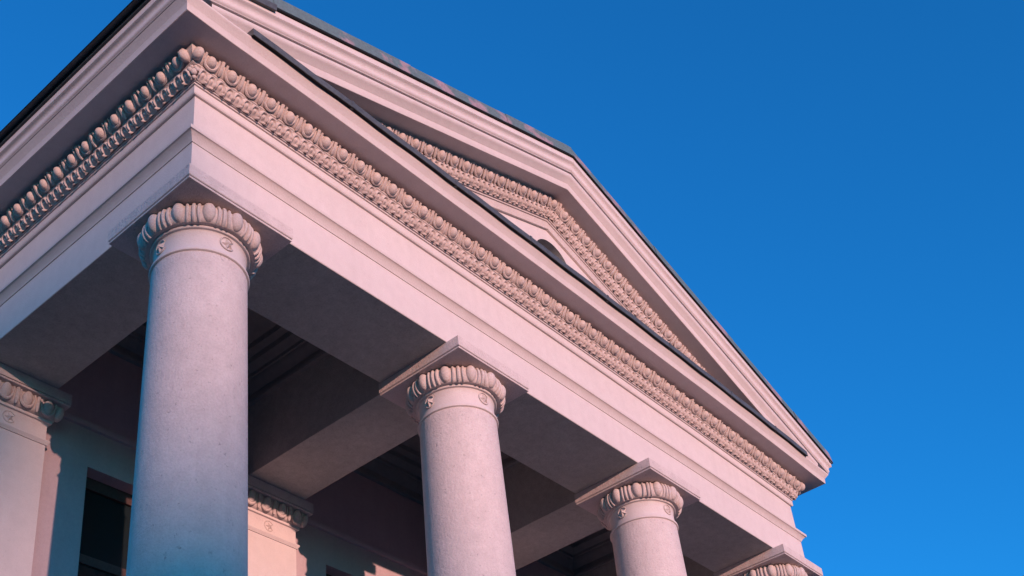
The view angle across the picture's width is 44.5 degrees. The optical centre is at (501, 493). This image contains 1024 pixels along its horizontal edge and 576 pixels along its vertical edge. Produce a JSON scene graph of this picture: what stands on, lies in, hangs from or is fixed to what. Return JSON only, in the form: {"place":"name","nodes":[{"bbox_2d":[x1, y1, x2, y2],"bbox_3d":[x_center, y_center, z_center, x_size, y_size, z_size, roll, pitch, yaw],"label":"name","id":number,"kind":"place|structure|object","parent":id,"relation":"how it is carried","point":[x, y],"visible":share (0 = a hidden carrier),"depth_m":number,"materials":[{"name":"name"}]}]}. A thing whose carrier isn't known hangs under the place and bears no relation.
{"place":"outdoors","nodes":[
{"label":"outdoors","id":0,"kind":"place"},
{"bbox_2d":[0,0,1023,575],"label":"sky","id":1,"kind":"structure","parent":0,"point":[839,184],"materials":[{"name":"blue"}]},
{"label":"ground","id":2,"kind":"structure","parent":0,"visible":0},
{"bbox_2d":[0,293,565,575],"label":"portico wall","id":3,"kind":"structure","parent":2,"relation":"on","point":[358,525],"depth_m":11.93,"materials":[{"name":"paint"}]},
{"bbox_2d":[0,363,71,575],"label":"pilaster","id":4,"kind":"object","parent":3,"relation":"attached to","point":[32,409],"visible":1,"depth_m":10.87,"materials":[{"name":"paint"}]},
{"bbox_2d":[78,477,131,575],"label":"window","id":5,"kind":"structure","parent":3,"relation":"in","point":[107,509],"depth_m":11.59,"materials":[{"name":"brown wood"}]},
{"bbox_2d":[248,475,313,575],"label":"pilaster","id":6,"kind":"object","parent":3,"relation":"attached to","point":[277,519],"visible":0.83,"depth_m":12.92,"materials":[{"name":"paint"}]},
{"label":"portico floor","id":7,"kind":"structure","parent":0,"visible":0},
{"bbox_2d":[108,163,292,575],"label":"column","id":8,"kind":"structure","parent":7,"relation":"on","point":[201,246],"depth_m":8.71,"materials":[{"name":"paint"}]},
{"bbox_2d":[379,335,528,575],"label":"column","id":9,"kind":"structure","parent":7,"relation":"on","point":[452,397],"depth_m":11.05,"materials":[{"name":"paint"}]},
{"bbox_2d":[248,354,417,499],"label":"cross beam","id":10,"kind":"structure","parent":9,"relation":"on","point":[328,420],"depth_m":12.61,"materials":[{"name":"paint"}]},
{"bbox_2d":[574,457,700,575],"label":"column","id":11,"kind":"structure","parent":7,"relation":"on","point":[636,509],"depth_m":13.36,"materials":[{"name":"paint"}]},
{"bbox_2d":[0,0,827,575],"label":"entablature","id":12,"kind":"structure","parent":11,"relation":"on","point":[396,256],"depth_m":11.00,"materials":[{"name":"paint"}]},
{"bbox_2d":[248,308,420,452],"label":"ceiling","id":13,"kind":"structure","parent":12,"relation":"in","point":[259,325],"depth_m":12.95,"materials":[{"name":"paint"}]},
{"bbox_2d":[107,321,328,407],"bbox_3d":[-2.718,-1.868,12.182,2.226,0.481,2.208,-28,-37,31],"label":"ceiling moulding","id":14,"kind":"object","parent":13,"relation":"attached to","point":[279,356],"visible":0.09,"depth_m":12.97,"materials":[{"name":"paint"}]},
{"bbox_2d":[353,443,518,505],"bbox_3d":[-0.788,-0.843,14.225,2.226,0.481,2.270,-28,-37,31],"label":"ceiling moulding","id":15,"kind":"object","parent":13,"relation":"attached to","point":[397,469],"visible":0.05,"depth_m":15.04,"materials":[{"name":"paint"}]},
{"bbox_2d":[536,528,614,575],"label":"ceiling moulding","id":16,"kind":"object","parent":13,"relation":"attached to","point":[588,553],"visible":0.09,"depth_m":17.26,"materials":[{"name":"paint"}]},
{"bbox_2d":[0,0,831,508],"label":"pediment","id":17,"kind":"structure","parent":12,"relation":"on","point":[558,204],"depth_m":13.33,"materials":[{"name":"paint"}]},
{"bbox_2d":[0,0,832,463],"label":"roof","id":18,"kind":"structure","parent":17,"relation":"on","point":[86,54],"depth_m":11.50,"materials":[{"name":"black metal"}]},
{"bbox_2d":[503,462,604,569],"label":"cross beam","id":19,"kind":"structure","parent":11,"relation":"on","point":[547,516],"depth_m":14.43,"materials":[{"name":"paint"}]},
{"bbox_2d":[713,544,822,575],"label":"column","id":20,"kind":"structure","parent":7,"relation":"on","point":[782,560],"depth_m":15.40,"materials":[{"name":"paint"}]}
]}

